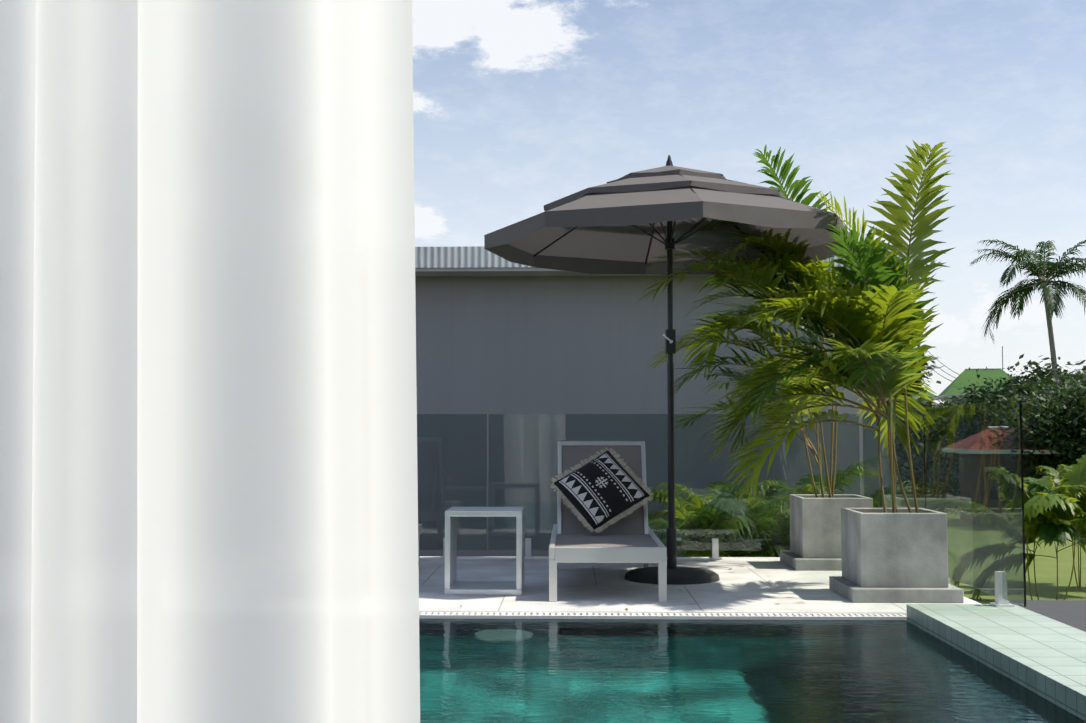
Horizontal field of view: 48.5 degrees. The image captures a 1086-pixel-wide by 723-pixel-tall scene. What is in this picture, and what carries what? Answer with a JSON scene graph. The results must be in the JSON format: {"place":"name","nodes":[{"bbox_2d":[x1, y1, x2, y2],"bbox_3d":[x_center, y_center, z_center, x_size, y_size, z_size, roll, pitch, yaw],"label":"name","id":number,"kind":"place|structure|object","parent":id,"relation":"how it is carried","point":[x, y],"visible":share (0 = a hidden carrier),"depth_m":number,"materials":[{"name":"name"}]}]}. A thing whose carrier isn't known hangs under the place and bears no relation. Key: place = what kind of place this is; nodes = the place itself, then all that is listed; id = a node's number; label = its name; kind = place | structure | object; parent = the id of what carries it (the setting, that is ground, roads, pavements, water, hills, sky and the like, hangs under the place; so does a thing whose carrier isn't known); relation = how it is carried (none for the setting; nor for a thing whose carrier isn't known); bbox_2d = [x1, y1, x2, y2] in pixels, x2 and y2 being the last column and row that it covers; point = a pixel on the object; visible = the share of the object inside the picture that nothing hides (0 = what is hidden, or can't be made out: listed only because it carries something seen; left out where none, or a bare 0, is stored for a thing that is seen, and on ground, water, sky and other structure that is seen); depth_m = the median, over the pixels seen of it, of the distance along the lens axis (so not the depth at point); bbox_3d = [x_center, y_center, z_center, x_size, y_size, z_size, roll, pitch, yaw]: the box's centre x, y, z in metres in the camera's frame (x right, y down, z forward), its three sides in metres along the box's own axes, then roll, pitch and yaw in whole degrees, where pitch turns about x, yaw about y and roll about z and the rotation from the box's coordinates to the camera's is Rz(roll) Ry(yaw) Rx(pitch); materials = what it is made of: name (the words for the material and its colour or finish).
{"place":"outdoors","nodes":[
{"label":"outdoors","id":0,"kind":"place"},
{"bbox_2d":[0,0,419,722],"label":"curtain","id":1,"kind":"object","parent":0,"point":[208,450],"visible":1,"depth_m":1.13,"materials":[{"name":"white fabric"}]},
{"bbox_2d":[412,0,1085,406],"label":"sky","id":2,"kind":"structure","parent":0,"point":[520,107],"materials":[{"name":"blue"}]},
{"bbox_2d":[597,619,1082,720],"bbox_3d":[-5.918,1.879,2.006,15.730,1.380,10.040,0,-3,1],"label":"pool shell","id":3,"kind":"object","parent":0,"point":[694,619],"visible":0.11,"depth_m":6.90},
{"bbox_2d":[419,619,1085,722],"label":"pool water","id":4,"kind":"structure","parent":3,"relation":"in","point":[639,671],"depth_m":5.32,"materials":[{"name":"teal liquid"}]},
{"bbox_2d":[906,604,1085,721],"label":"pool ledge","id":5,"kind":"object","parent":3,"relation":"on","point":[1042,656],"visible":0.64,"depth_m":5.65,"materials":[{"name":"white tile"}]},
{"bbox_2d":[901,389,935,405],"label":"green house roof","id":6,"kind":"structure","parent":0,"point":[929,394],"depth_m":88.60,"materials":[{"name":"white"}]},
{"bbox_2d":[935,346,1015,404],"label":"green roof","id":7,"kind":"structure","parent":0,"point":[965,376],"depth_m":80.27,"materials":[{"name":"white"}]},
{"bbox_2d":[949,534,1085,603],"bbox_3d":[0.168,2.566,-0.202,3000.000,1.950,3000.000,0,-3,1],"label":"terrain","id":8,"kind":"structure","parent":0,"point":[1046,573],"depth_m":29.75,"materials":[{"name":"green plant"}]},
{"bbox_2d":[415,246,923,556],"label":"building","id":9,"kind":"structure","parent":8,"relation":"on","point":[496,334],"depth_m":13.98,"materials":[{"name":"paint"}]},
{"bbox_2d":[419,556,980,613],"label":"deck slab","id":10,"kind":"structure","parent":8,"relation":"on","point":[760,584],"depth_m":8.01,"materials":[{"name":"stone"}]},
{"bbox_2d":[418,524,421,564],"bbox_3d":[-1.331,1.047,8.489,0.730,1.001,1.900,0,-3,1],"label":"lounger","id":11,"kind":"object","parent":10,"relation":"on","point":[419,529],"visible":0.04,"depth_m":9.25,"materials":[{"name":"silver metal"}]},
{"bbox_2d":[445,507,524,594],"bbox_3d":[-0.381,1.251,8.024,0.500,0.540,0.450,0,-3,1],"label":"side table","id":12,"kind":"object","parent":10,"relation":"on","point":[453,586],"visible":1,"depth_m":7.82,"materials":[{"name":"white"}]},
{"bbox_2d":[549,441,666,601],"bbox_3d":[0.424,1.054,8.448,0.730,0.982,1.900,0,-3,1],"label":"lounger","id":13,"kind":"object","parent":10,"relation":"on","point":[632,538],"visible":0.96,"depth_m":8.50,"materials":[{"name":"silver metal"}]},
{"bbox_2d":[550,448,652,532],"bbox_3d":[0.419,0.914,8.652,0.661,0.594,0.397,1,-4,-22],"label":"cushion","id":14,"kind":"object","parent":13,"relation":"on","point":[601,489],"visible":1,"depth_m":8.58,"materials":[{"name":"black fabric"}]},
{"bbox_2d":[419,612,906,620],"bbox_3d":[-5.498,1.484,7.119,16.330,0.028,0.132,0,-3,1],"label":"pool edge","id":15,"kind":"object","parent":10,"relation":"in","point":[695,616],"visible":0.48,"depth_m":6.93,"materials":[{"name":"white tile"}]},
{"bbox_2d":[484,155,852,584],"bbox_3d":[0.925,0.024,8.747,2.502,3.075,2.502,2,-4,-25],"label":"patio umbrella","id":16,"kind":"object","parent":10,"relation":"on","point":[633,222],"visible":0.96,"depth_m":8.64,"materials":[{"name":"fabric"}]},
{"bbox_2d":[417,400,1025,606],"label":"fence glass panels","id":17,"kind":"object","parent":10,"relation":"on","point":[967,464],"visible":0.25,"depth_m":10.03,"materials":[{"name":"clear glass"}]},
{"bbox_2d":[440,538,1013,606],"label":"fence spigots","id":18,"kind":"object","parent":10,"relation":"on","point":[1000,601],"visible":0.21,"depth_m":9.95,"materials":[{"name":"silver metal"}]},
{"bbox_2d":[780,494,872,570],"bbox_3d":[2.265,1.335,9.510,0.680,0.546,0.680,0,-3,1],"label":"planter","id":19,"kind":"object","parent":10,"relation":"on","point":[815,535],"visible":0.65,"depth_m":9.25,"materials":[{"name":"concrete"}]},
{"bbox_2d":[639,145,861,497],"bbox_3d":[1.631,-0.255,9.759,1.912,2.764,2.494,0,-3,1],"label":"planter palm","id":20,"kind":"object","parent":19,"relation":"on","point":[763,276],"visible":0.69,"depth_m":9.47,"materials":[{"name":"green plant"}]},
{"bbox_2d":[829,508,963,602],"bbox_3d":[2.254,1.233,7.773,0.680,0.546,0.680,0,-3,1],"label":"planter","id":21,"kind":"object","parent":10,"relation":"on","point":[900,556],"visible":1,"depth_m":7.51,"materials":[{"name":"concrete"}]},
{"bbox_2d":[705,141,955,512],"bbox_3d":[1.868,-0.144,7.950,1.655,2.333,1.949,-1,-4,20],"label":"planter palm","id":22,"kind":"object","parent":21,"relation":"on","point":[873,357],"visible":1,"depth_m":7.65,"materials":[{"name":"green plant"}]},
{"bbox_2d":[676,551,779,556],"bbox_3d":[1.607,1.856,11.243,1.989,1.552,2.263,-3,-4,40],"label":"palm garden bush","id":23,"kind":"object","parent":8,"relation":"on","point":[709,553],"visible":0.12,"depth_m":10.98,"materials":[{"name":"green plant"}]},
{"bbox_2d":[736,461,862,556],"bbox_3d":[2.519,1.783,11.593,2.097,1.811,2.057,-3,-4,41],"label":"palm garden bush","id":24,"kind":"object","parent":8,"relation":"on","point":[758,553],"visible":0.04,"depth_m":11.03,"materials":[{"name":"green plant"}]},
{"bbox_2d":[896,344,942,408],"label":"tree","id":25,"kind":"object","parent":8,"relation":"on","point":[918,381],"depth_m":72.43,"materials":[{"name":"green plant"}]},
{"bbox_2d":[898,394,961,408],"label":"tree","id":26,"kind":"object","parent":8,"relation":"on","point":[921,399],"depth_m":69.11,"materials":[{"name":"green plant"}]},
{"bbox_2d":[920,350,959,381],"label":"power lines","id":27,"kind":"object","parent":8,"relation":"on","point":[942,370],"visible":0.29,"depth_m":117.50,"materials":[{"name":"black metal"}]},
{"bbox_2d":[959,383,1051,404],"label":"tree","id":28,"kind":"object","parent":8,"relation":"on","point":[974,398],"depth_m":67.28,"materials":[{"name":"green plant"}]},
{"bbox_2d":[950,455,1085,599],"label":"banana plant","id":29,"kind":"object","parent":8,"relation":"on","point":[1049,513],"visible":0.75,"depth_m":23.11,"materials":[{"name":"green plant"}]},
{"bbox_2d":[950,357,1085,404],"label":"dark tree","id":30,"kind":"object","parent":8,"relation":"on","point":[984,392],"visible":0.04,"depth_m":58.62,"materials":[{"name":"green plant"}]},
{"bbox_2d":[975,380,1072,427],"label":"dark tree","id":31,"kind":"object","parent":8,"relation":"on","point":[1017,397],"depth_m":55.07,"materials":[{"name":"green plant"}]},
{"bbox_2d":[970,239,1085,393],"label":"coconut palm","id":32,"kind":"object","parent":8,"relation":"on","point":[1040,268],"visible":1,"depth_m":59.46,"materials":[{"name":"green plant"}]},
{"bbox_2d":[988,354,1085,395],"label":"tree","id":33,"kind":"object","parent":8,"relation":"on","point":[1045,371],"depth_m":73.85,"materials":[{"name":"green plant"}]},
{"bbox_2d":[997,368,1085,488],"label":"dark tree","id":34,"kind":"object","parent":8,"relation":"on","point":[1059,426],"visible":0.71,"depth_m":44.72,"materials":[{"name":"green plant"}]},
{"bbox_2d":[1009,600,1085,631],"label":"pavement","id":35,"kind":"structure","parent":8,"relation":"on","point":[1071,613],"depth_m":6.71,"materials":[{"name":"grey concrete"}]},
{"bbox_2d":[1022,389,1076,480],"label":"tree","id":36,"kind":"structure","parent":8,"relation":"on","point":[1047,452],"depth_m":45.60,"materials":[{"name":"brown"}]},
{"bbox_2d":[1036,464,1085,590],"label":"banana plant","id":37,"kind":"object","parent":8,"relation":"on","point":[1058,477],"visible":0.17,"depth_m":27.18,"materials":[{"name":"green plant"}]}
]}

